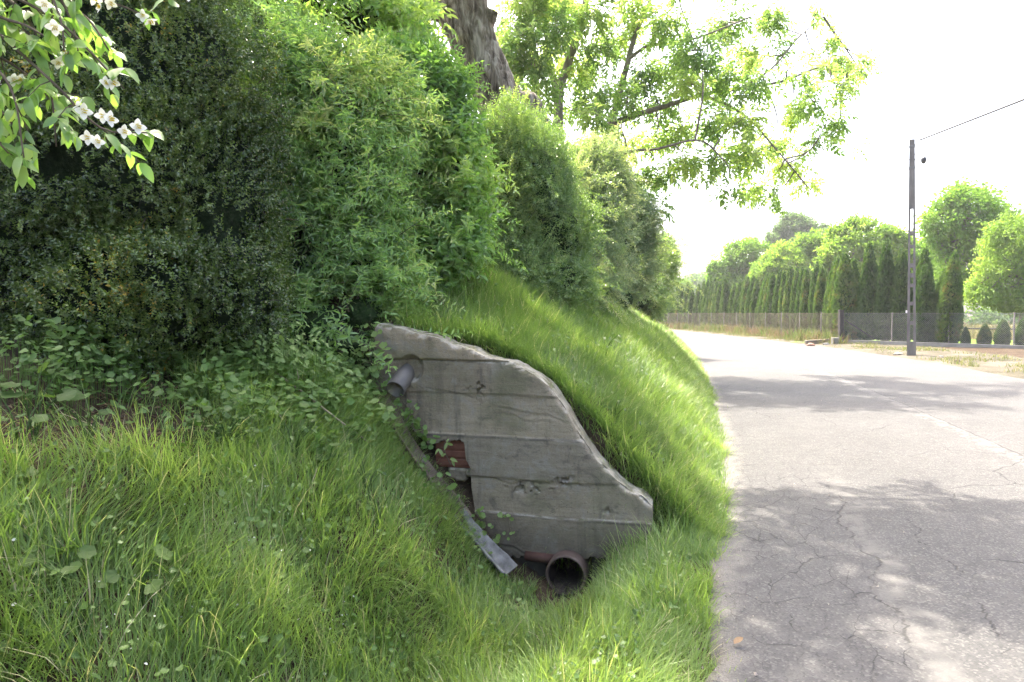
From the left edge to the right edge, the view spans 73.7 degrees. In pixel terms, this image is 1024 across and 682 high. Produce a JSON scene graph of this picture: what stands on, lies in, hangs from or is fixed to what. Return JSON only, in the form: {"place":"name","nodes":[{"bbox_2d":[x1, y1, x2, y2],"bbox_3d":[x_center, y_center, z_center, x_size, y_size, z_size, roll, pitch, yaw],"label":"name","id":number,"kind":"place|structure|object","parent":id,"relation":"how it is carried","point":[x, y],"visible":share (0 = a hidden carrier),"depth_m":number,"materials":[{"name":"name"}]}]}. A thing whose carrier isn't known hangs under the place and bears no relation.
{"place":"outdoors","nodes":[
{"label":"outdoors","id":0,"kind":"place"},
{"bbox_2d":[0,253,1023,681],"bbox_3d":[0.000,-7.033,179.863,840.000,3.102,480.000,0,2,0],"label":"ground","id":1,"kind":"structure","parent":0,"point":[464,487],"depth_m":3.51,"materials":[{"name":"green plant"}]},
{"bbox_2d":[0,391,55,457],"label":"broadleaf weed","id":2,"kind":"object","parent":1,"relation":"on","point":[38,417],"visible":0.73,"depth_m":2.80,"materials":[{"name":"green plant"}]},
{"bbox_2d":[0,362,85,442],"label":"broadleaf weed","id":3,"kind":"object","parent":1,"relation":"on","point":[75,394],"visible":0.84,"depth_m":3.05,"materials":[{"name":"green plant"}]},
{"bbox_2d":[17,544,96,595],"bbox_3d":[-1.551,0.810,2.364,0.196,0.194,0.189,0,2,0],"label":"broadleaf weed","id":4,"kind":"object","parent":1,"relation":"on","point":[87,551],"visible":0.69,"depth_m":2.33,"materials":[{"name":"green plant"}]},
{"bbox_2d":[55,400,119,446],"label":"broadleaf weed","id":5,"kind":"object","parent":1,"relation":"on","point":[100,413],"visible":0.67,"depth_m":3.14,"materials":[{"name":"green plant"}]},
{"bbox_2d":[63,596,114,643],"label":"broadleaf weed","id":6,"kind":"object","parent":1,"relation":"on","point":[81,632],"visible":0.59,"depth_m":2.31,"materials":[{"name":"green plant"}]},
{"bbox_2d":[0,0,189,192],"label":"mock orange","id":7,"kind":"object","parent":1,"relation":"on","point":[82,25],"visible":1,"depth_m":2.04,"materials":[{"name":"green plant"}]},
{"bbox_2d":[0,368,240,497],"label":"leaf litter","id":8,"kind":"object","parent":1,"relation":"on","point":[100,427],"visible":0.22,"depth_m":3.48,"materials":[{"name":"plant"}]},
{"bbox_2d":[103,543,172,606],"bbox_3d":[-1.371,0.897,2.523,0.186,0.235,0.209,-1,2,-12],"label":"broadleaf weed","id":9,"kind":"object","parent":1,"relation":"on","point":[114,577],"visible":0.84,"depth_m":2.50,"materials":[{"name":"green plant"}]},
{"bbox_2d":[0,0,323,378],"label":"box shrub","id":10,"kind":"object","parent":1,"relation":"on","point":[172,256],"visible":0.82,"depth_m":4.17,"materials":[{"name":"green plant"}]},
{"bbox_2d":[12,465,354,677],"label":"fallen petals","id":11,"kind":"object","parent":1,"relation":"on","point":[13,539],"visible":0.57,"depth_m":2.72,"materials":[{"name":"plant"}]},
{"bbox_2d":[199,563,232,593],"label":"broadleaf weed","id":12,"kind":"object","parent":1,"relation":"on","point":[220,575],"visible":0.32,"depth_m":2.72,"materials":[{"name":"green plant"}]},
{"bbox_2d":[191,410,259,450],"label":"broadleaf weed","id":13,"kind":"object","parent":1,"relation":"on","point":[217,432],"visible":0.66,"depth_m":3.50,"materials":[{"name":"green plant"}]},
{"bbox_2d":[263,419,316,465],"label":"broadleaf weed","id":14,"kind":"object","parent":1,"relation":"on","point":[307,431],"visible":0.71,"depth_m":3.70,"materials":[{"name":"green plant"}]},
{"bbox_2d":[275,547,309,588],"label":"broadleaf weed","id":15,"kind":"object","parent":1,"relation":"on","point":[306,550],"visible":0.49,"depth_m":3.07,"materials":[{"name":"green plant"}]},
{"bbox_2d":[275,368,368,441],"bbox_3d":[-1.449,0.346,4.350,1.151,0.556,0.160,1,3,21],"label":"dead stick","id":16,"kind":"object","parent":1,"relation":"on","point":[314,401],"visible":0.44,"depth_m":4.17,"materials":[{"name":"brown wood"}]},
{"bbox_2d":[312,442,339,477],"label":"broadleaf weed","id":17,"kind":"object","parent":1,"relation":"on","point":[318,456],"visible":0.59,"depth_m":3.77,"materials":[{"name":"green plant"}]},
{"bbox_2d":[190,0,486,377],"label":"privet shrub","id":18,"kind":"object","parent":1,"relation":"on","point":[353,142],"visible":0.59,"depth_m":5.31,"materials":[{"name":"green plant"}]},
{"bbox_2d":[229,0,450,55],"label":"tall hazel shrub","id":19,"kind":"object","parent":1,"relation":"on","point":[417,14],"visible":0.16,"depth_m":6.97,"materials":[{"name":"green plant"}]},
{"bbox_2d":[0,263,699,681],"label":"undergrowth","id":20,"kind":"object","parent":1,"relation":"on","point":[332,363],"visible":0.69,"depth_m":3.79,"materials":[{"name":"green plant"}]},
{"bbox_2d":[351,454,386,501],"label":"broadleaf weed","id":21,"kind":"object","parent":1,"relation":"on","point":[380,472],"visible":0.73,"depth_m":3.90,"materials":[{"name":"green plant"}]},
{"bbox_2d":[353,370,386,403],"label":"climbing vine","id":22,"kind":"object","parent":1,"relation":"on","point":[375,374],"visible":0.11,"depth_m":4.86,"materials":[{"name":"green plant"}]},
{"bbox_2d":[354,493,394,526],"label":"broadleaf weed","id":23,"kind":"object","parent":1,"relation":"on","point":[377,522],"visible":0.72,"depth_m":3.79,"materials":[{"name":"green plant"}]},
{"bbox_2d":[349,20,528,297],"bbox_3d":[-0.889,-1.694,6.721,1.867,2.902,2.248,-1,3,-27],"label":"elder shrub","id":24,"kind":"object","parent":1,"relation":"on","point":[464,256],"visible":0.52,"depth_m":6.30,"materials":[{"name":"green plant"}]},
{"bbox_2d":[376,398,517,574],"bbox_3d":[-0.475,0.988,4.736,1.056,1.139,0.199,1,3,23],"label":"drain channel","id":25,"kind":"object","parent":1,"relation":"on","point":[503,560],"visible":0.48,"depth_m":4.71,"materials":[{"name":"concrete"}]},
{"bbox_2d":[414,457,462,511],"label":"climbing vine","id":26,"kind":"object","parent":25,"relation":"attached to","point":[449,487],"visible":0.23,"depth_m":4.69,"materials":[{"name":"green plant"}]},
{"bbox_2d":[474,506,505,542],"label":"climbing vine","id":27,"kind":"object","parent":25,"relation":"attached to","point":[484,524],"visible":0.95,"depth_m":4.75,"materials":[{"name":"green plant"}]},
{"bbox_2d":[428,0,557,165],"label":"walnut tree","id":28,"kind":"object","parent":1,"relation":"on","point":[471,23],"visible":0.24,"depth_m":9.93,"materials":[{"name":"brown plant"}]},
{"bbox_2d":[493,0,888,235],"bbox_3d":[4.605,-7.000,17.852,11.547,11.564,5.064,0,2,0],"label":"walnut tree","id":29,"kind":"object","parent":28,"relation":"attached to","point":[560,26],"visible":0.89,"depth_m":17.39,"materials":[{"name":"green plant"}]},
{"bbox_2d":[375,323,662,580],"bbox_3d":[0.054,0.855,4.939,2.093,1.965,0.352,1,2,14],"label":"concrete headwall","id":30,"kind":"object","parent":1,"relation":"on","point":[519,438],"visible":0.94,"depth_m":4.79,"materials":[{"name":"grey concrete"}]},
{"bbox_2d":[352,323,391,404],"bbox_3d":[-1.003,0.180,4.870,0.292,0.620,0.150,0,2,0],"label":"climbing vine","id":31,"kind":"object","parent":30,"relation":"attached to","point":[373,367],"visible":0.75,"depth_m":4.88,"materials":[{"name":"green plant"}]},
{"bbox_2d":[386,363,414,396],"bbox_3d":[-0.792,0.267,4.971,0.140,0.265,0.315,1,2,19],"label":"plastic drain pipe","id":32,"kind":"object","parent":30,"relation":"attached to","point":[403,376],"visible":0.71,"depth_m":4.91,"materials":[{"name":"grey plastic"}]},
{"bbox_2d":[392,394,439,459],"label":"climbing vine","id":33,"kind":"object","parent":30,"relation":"attached to","point":[416,425],"visible":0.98,"depth_m":4.85,"materials":[{"name":"green plant"}]},
{"bbox_2d":[435,435,456,467],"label":"climbing vine","id":34,"kind":"object","parent":30,"relation":"attached to","point":[453,460],"visible":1,"depth_m":4.80,"materials":[{"name":"green plant"}]},
{"bbox_2d":[524,551,555,564],"bbox_3d":[0.196,1.508,4.759,0.212,0.078,0.070,1,2,17],"label":"clay pipe stub","id":35,"kind":"object","parent":30,"relation":"attached to","point":[538,557],"visible":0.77,"depth_m":4.74,"materials":[{"name":"brown ceramic"}]},
{"bbox_2d":[545,550,591,597],"bbox_3d":[0.522,1.567,5.253,0.280,0.296,1.460,1,2,14],"label":"culvert pipe","id":36,"kind":"object","parent":30,"relation":"attached to","point":[572,578],"visible":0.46,"depth_m":4.67,"materials":[{"name":"ceramic"}]},
{"bbox_2d":[474,76,622,326],"bbox_3d":[0.155,-1.593,8.890,2.670,3.466,3.211,0,2,0],"label":"dark hedge bush","id":37,"kind":"object","parent":1,"relation":"on","point":[549,237],"visible":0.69,"depth_m":8.24,"materials":[{"name":"green plant"}]},
{"bbox_2d":[558,119,657,335],"bbox_3d":[1.291,-1.896,11.565,3.290,3.778,3.308,-2,3,-36],"label":"pale hedge bush","id":38,"kind":"object","parent":1,"relation":"on","point":[611,163],"visible":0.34,"depth_m":11.25,"materials":[{"name":"green plant"}]},
{"bbox_2d":[609,182,692,317],"bbox_3d":[2.608,-2.101,16.427,3.462,4.538,4.404,1,3,20],"label":"pale hedge bush","id":39,"kind":"object","parent":1,"relation":"on","point":[647,240],"visible":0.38,"depth_m":16.18,"materials":[{"name":"green plant"}]},
{"bbox_2d":[631,229,702,327],"bbox_3d":[4.947,-1.926,24.881,3.749,4.597,4.691,0,2,0],"label":"round bush","id":40,"kind":"object","parent":1,"relation":"on","point":[663,303],"visible":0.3,"depth_m":23.93,"materials":[{"name":"green plant"}]},
{"bbox_2d":[678,285,684,323],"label":"thuja tree","id":41,"kind":"object","parent":1,"relation":"on","point":[681,293],"visible":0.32,"depth_m":67.33,"materials":[{"name":"green plant"}]},
{"bbox_2d":[681,282,689,323],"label":"thuja tree","id":42,"kind":"object","parent":1,"relation":"on","point":[685,297],"visible":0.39,"depth_m":66.41,"materials":[{"name":"green plant"}]},
{"bbox_2d":[687,288,694,324],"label":"thuja tree","id":43,"kind":"object","parent":1,"relation":"on","point":[690,303],"visible":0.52,"depth_m":64.43,"materials":[{"name":"green plant"}]},
{"bbox_2d":[682,271,704,292],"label":"distant tree","id":44,"kind":"object","parent":1,"relation":"on","point":[694,275],"visible":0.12,"depth_m":162.76,"materials":[{"name":"green plant"}]},
{"bbox_2d":[692,284,700,325],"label":"thuja tree","id":45,"kind":"object","parent":1,"relation":"on","point":[696,301],"visible":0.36,"depth_m":63.54,"materials":[{"name":"green plant"}]},
{"bbox_2d":[697,281,705,324],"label":"thuja tree","id":46,"kind":"object","parent":1,"relation":"on","point":[700,300],"visible":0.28,"depth_m":62.62,"materials":[{"name":"green plant"}]},
{"bbox_2d":[700,279,709,324],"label":"thuja tree","id":47,"kind":"object","parent":1,"relation":"on","point":[704,295],"visible":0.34,"depth_m":61.56,"materials":[{"name":"green plant"}]},
{"bbox_2d":[703,281,712,325],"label":"thuja tree","id":48,"kind":"object","parent":1,"relation":"on","point":[706,303],"visible":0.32,"depth_m":60.61,"materials":[{"name":"green plant"}]},
{"bbox_2d":[707,283,713,323],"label":"thuja tree","id":49,"kind":"object","parent":1,"relation":"on","point":[710,295],"visible":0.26,"depth_m":59.93,"materials":[{"name":"green plant"}]},
{"bbox_2d":[710,281,719,324],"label":"thuja tree","id":50,"kind":"object","parent":1,"relation":"on","point":[713,296],"visible":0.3,"depth_m":58.88,"materials":[{"name":"green plant"}]},
{"bbox_2d":[713,284,721,324],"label":"thuja tree","id":51,"kind":"object","parent":1,"relation":"on","point":[717,301],"visible":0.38,"depth_m":57.76,"materials":[{"name":"green plant"}]},
{"bbox_2d":[721,276,730,324],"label":"thuja tree","id":52,"kind":"object","parent":1,"relation":"on","point":[726,293],"visible":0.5,"depth_m":55.88,"materials":[{"name":"green plant"}]},
{"bbox_2d":[725,282,736,325],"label":"thuja tree","id":53,"kind":"object","parent":1,"relation":"on","point":[730,301],"visible":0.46,"depth_m":55.00,"materials":[{"name":"green plant"}]},
{"bbox_2d":[731,282,740,325],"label":"thuja tree","id":54,"kind":"object","parent":1,"relation":"on","point":[735,300],"visible":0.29,"depth_m":54.29,"materials":[{"name":"green plant"}]},
{"bbox_2d":[702,235,775,292],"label":"orchard tree","id":55,"kind":"object","parent":1,"relation":"on","point":[730,268],"visible":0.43,"depth_m":76.39,"materials":[{"name":"green plant"}]},
{"bbox_2d":[739,274,749,327],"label":"thuja tree","id":56,"kind":"object","parent":1,"relation":"on","point":[744,291],"visible":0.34,"depth_m":52.11,"materials":[{"name":"green plant"}]},
{"bbox_2d":[743,275,755,327],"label":"thuja tree","id":57,"kind":"object","parent":1,"relation":"on","point":[748,299],"visible":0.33,"depth_m":51.12,"materials":[{"name":"green plant"}]},
{"bbox_2d":[749,279,759,328],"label":"thuja tree","id":58,"kind":"object","parent":1,"relation":"on","point":[754,295],"visible":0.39,"depth_m":50.02,"materials":[{"name":"green plant"}]},
{"bbox_2d":[660,321,850,343],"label":"dry weeds","id":59,"kind":"object","parent":1,"relation":"on","point":[801,335],"visible":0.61,"depth_m":42.98,"materials":[{"name":"beige plant"}]},
{"bbox_2d":[756,273,768,327],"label":"thuja tree","id":60,"kind":"object","parent":1,"relation":"on","point":[759,308],"visible":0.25,"depth_m":48.30,"materials":[{"name":"green plant"}]},
{"bbox_2d":[760,273,770,328],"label":"thuja tree","id":61,"kind":"object","parent":1,"relation":"on","point":[764,300],"visible":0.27,"depth_m":47.26,"materials":[{"name":"green plant"}]},
{"bbox_2d":[764,272,775,329],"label":"thuja tree","id":62,"kind":"object","parent":1,"relation":"on","point":[770,294],"visible":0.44,"depth_m":46.28,"materials":[{"name":"green plant"}]},
{"bbox_2d":[771,269,782,330],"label":"thuja tree","id":63,"kind":"object","parent":1,"relation":"on","point":[775,302],"visible":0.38,"depth_m":45.32,"materials":[{"name":"green plant"}]},
{"bbox_2d":[777,270,786,328],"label":"thuja tree","id":64,"kind":"object","parent":1,"relation":"on","point":[781,289],"visible":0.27,"depth_m":44.34,"materials":[{"name":"green plant"}]},
{"bbox_2d":[745,227,826,287],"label":"orchard tree","id":65,"kind":"object","parent":1,"relation":"on","point":[773,260],"visible":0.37,"depth_m":66.64,"materials":[{"name":"green plant"}]},
{"bbox_2d":[782,265,793,329],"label":"thuja tree","id":66,"kind":"object","parent":1,"relation":"on","point":[786,296],"visible":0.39,"depth_m":43.34,"materials":[{"name":"green plant"}]},
{"bbox_2d":[789,268,799,331],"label":"thuja tree","id":67,"kind":"object","parent":1,"relation":"on","point":[793,289],"visible":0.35,"depth_m":42.44,"materials":[{"name":"green plant"}]},
{"bbox_2d":[761,210,831,265],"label":"poplar tree","id":68,"kind":"object","parent":1,"relation":"on","point":[788,226],"visible":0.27,"depth_m":103.25,"materials":[{"name":"green plant"}]},
{"bbox_2d":[794,266,803,331],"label":"thuja tree","id":69,"kind":"object","parent":1,"relation":"on","point":[797,299],"visible":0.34,"depth_m":41.52,"materials":[{"name":"green plant"}]},
{"bbox_2d":[799,267,810,331],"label":"thuja tree","id":70,"kind":"object","parent":1,"relation":"on","point":[804,294],"visible":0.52,"depth_m":40.44,"materials":[{"name":"green plant"}]},
{"bbox_2d":[807,261,819,335],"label":"thuja tree","id":71,"kind":"object","parent":1,"relation":"on","point":[814,276],"visible":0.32,"depth_m":39.56,"materials":[{"name":"green plant"}]},
{"bbox_2d":[668,326,1023,378],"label":"verge","id":72,"kind":"structure","parent":1,"relation":"on","point":[989,366],"depth_m":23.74,"materials":[{"name":"beige plant"}]},
{"bbox_2d":[647,310,844,340],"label":"chain link fence","id":73,"kind":"object","parent":72,"relation":"on","point":[840,317],"visible":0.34,"depth_m":43.22,"materials":[{"name":"grey metal"}]},
{"bbox_2d":[812,265,826,333],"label":"thuja tree","id":74,"kind":"object","parent":72,"relation":"on","point":[820,290],"visible":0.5,"depth_m":38.28,"materials":[{"name":"green plant"}]},
{"bbox_2d":[900,139,926,355],"bbox_3d":[14.366,-3.107,24.487,0.872,8.150,0.265,2,3,36],"label":"utility pole","id":75,"kind":"object","parent":72,"relation":"on","point":[911,347],"visible":1,"depth_m":24.43,"materials":[{"name":"concrete"}]},
{"bbox_2d":[919,99,1023,140],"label":"overhead wire","id":76,"kind":"object","parent":75,"relation":"attached to","point":[1008,105],"visible":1,"depth_m":20.37,"materials":[{"name":"black metal"}]},
{"bbox_2d":[929,109,1023,148],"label":"overhead wire","id":77,"kind":"object","parent":75,"relation":"attached to","point":[978,128],"visible":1,"depth_m":20.40,"materials":[{"name":"black metal"}]},
{"bbox_2d":[842,312,1023,348],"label":"chain link fence","id":78,"kind":"object","parent":72,"relation":"on","point":[949,344],"visible":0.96,"depth_m":29.87,"materials":[{"name":"grey metal"}]},
{"bbox_2d":[809,212,917,281],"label":"orchard tree","id":79,"kind":"object","parent":1,"relation":"on","point":[842,236],"visible":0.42,"depth_m":54.49,"materials":[{"name":"green plant"}]},
{"bbox_2d":[907,236,964,304],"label":"orchard tree","id":80,"kind":"object","parent":1,"relation":"on","point":[918,249],"visible":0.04,"depth_m":56.24,"materials":[{"name":"green plant"}]},
{"bbox_2d":[912,176,1023,294],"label":"ash tree","id":81,"kind":"object","parent":1,"relation":"on","point":[948,225],"visible":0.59,"depth_m":45.95,"materials":[{"name":"green plant"}]},
{"bbox_2d":[963,209,1023,325],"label":"maple tree","id":82,"kind":"object","parent":1,"relation":"on","point":[986,285],"visible":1,"depth_m":39.30,"materials":[{"name":"green plant"}]},
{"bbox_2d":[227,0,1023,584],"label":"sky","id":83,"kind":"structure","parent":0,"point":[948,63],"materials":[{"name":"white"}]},
{"bbox_2d":[672,330,1023,681],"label":"road","id":84,"kind":"structure","parent":0,"point":[920,614],"depth_m":5.27,"materials":[{"name":"grey asphalt"}]},
{"bbox_2d":[696,383,1018,681],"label":"road grit","id":85,"kind":"object","parent":84,"relation":"on","point":[755,673],"visible":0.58,"depth_m":4.21,"materials":[{"name":"gravel"}]},
{"bbox_2d":[790,339,1012,344],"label":"lawn","id":86,"kind":"structure","parent":0,"point":[974,340],"depth_m":35.39,"materials":[{"name":"green plant"}]},
{"bbox_2d":[822,256,837,333],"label":"thuja tree","id":87,"kind":"object","parent":86,"relation":"on","point":[825,301],"visible":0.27,"depth_m":37.47,"materials":[{"name":"green plant"}]},
{"bbox_2d":[826,254,841,336],"bbox_3d":[17.432,-2.227,36.484,1.168,4.827,1.129,-3,4,-39],"label":"thuja tree","id":88,"kind":"object","parent":86,"relation":"on","point":[831,287],"visible":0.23,"depth_m":36.43,"materials":[{"name":"green plant"}]},
{"bbox_2d":[831,250,857,339],"bbox_3d":[16.835,-2.167,34.386,1.374,4.882,1.421,-1,1,-12],"label":"thuja tree","id":89,"kind":"object","parent":86,"relation":"on","point":[844,296],"visible":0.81,"depth_m":34.08,"materials":[{"name":"green plant"}]},
{"bbox_2d":[850,257,861,339],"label":"thuja tree","id":90,"kind":"object","parent":86,"relation":"on","point":[856,271],"visible":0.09,"depth_m":34.34,"materials":[{"name":"green plant"}]},
{"bbox_2d":[856,240,877,339],"bbox_3d":[17.539,-2.334,33.576,1.138,5.289,1.132,-1,2,-35],"label":"thuja tree","id":91,"kind":"object","parent":86,"relation":"on","point":[865,301],"visible":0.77,"depth_m":33.34,"materials":[{"name":"green plant"}]},
{"bbox_2d":[873,237,895,340],"bbox_3d":[18.021,-2.315,32.902,1.180,5.332,1.140,-1,3,-12],"label":"thuja tree","id":92,"kind":"object","parent":86,"relation":"on","point":[884,282],"visible":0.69,"depth_m":32.69,"materials":[{"name":"green plant"}]},
{"bbox_2d":[889,247,912,340],"bbox_3d":[18.477,-2.049,32.367,1.140,4.811,1.180,0,2,24],"label":"thuja tree","id":93,"kind":"object","parent":86,"relation":"on","point":[899,287],"visible":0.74,"depth_m":32.12,"materials":[{"name":"green plant"}]},
{"bbox_2d":[910,246,934,338],"bbox_3d":[19.165,-2.058,31.765,1.138,4.811,1.132,2,2,42],"label":"thuja tree","id":94,"kind":"object","parent":86,"relation":"on","point":[925,257],"visible":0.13,"depth_m":31.65,"materials":[{"name":"green plant"}]},
{"bbox_2d":[916,264,936,341],"bbox_3d":[18.769,-1.569,30.980,1.180,3.885,1.140,-2,1,3],"label":"thuja tree","id":95,"kind":"object","parent":86,"relation":"on","point":[926,295],"visible":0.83,"depth_m":30.73,"materials":[{"name":"green plant"}]},
{"bbox_2d":[932,267,945,341],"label":"thuja tree","id":96,"kind":"object","parent":86,"relation":"on","point":[938,286],"visible":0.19,"depth_m":30.65,"materials":[{"name":"green plant"}]},
{"bbox_2d":[934,249,964,342],"bbox_3d":[19.334,-1.809,30.114,1.168,4.496,1.128,0,5,-21],"label":"thuja tree","id":97,"kind":"object","parent":86,"relation":"on","point":[951,298],"visible":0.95,"depth_m":29.82,"materials":[{"name":"green plant"}]},
{"bbox_2d":[960,327,970,343],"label":"thuja tree","id":98,"kind":"object","parent":86,"relation":"on","point":[966,335],"visible":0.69,"depth_m":29.52,"materials":[{"name":"green plant"}]},
{"bbox_2d":[977,323,992,343],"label":"thuja tree","id":99,"kind":"object","parent":86,"relation":"on","point":[980,335],"visible":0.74,"depth_m":29.06,"materials":[{"name":"green plant"}]},
{"bbox_2d":[993,319,1011,344],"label":"thuja tree","id":100,"kind":"object","parent":86,"relation":"on","point":[1002,334],"visible":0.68,"depth_m":28.65,"materials":[{"name":"green plant"}]},
{"bbox_2d":[1015,315,1023,344],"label":"thuja tree","id":101,"kind":"object","parent":86,"relation":"on","point":[1021,333],"visible":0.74,"depth_m":28.33,"materials":[{"name":"green plant"}]},
{"bbox_2d":[960,321,1017,339],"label":"meadow grass","id":102,"kind":"structure","parent":0,"point":[972,333],"depth_m":41.03,"materials":[{"name":"plant"}]},
{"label":"meadow","id":103,"kind":"structure","parent":0,"visible":0},
{"bbox_2d":[964,304,1018,324],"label":"scrub","id":104,"kind":"object","parent":103,"relation":"on","point":[983,312],"visible":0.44,"depth_m":76.76,"materials":[{"name":"green plant"}]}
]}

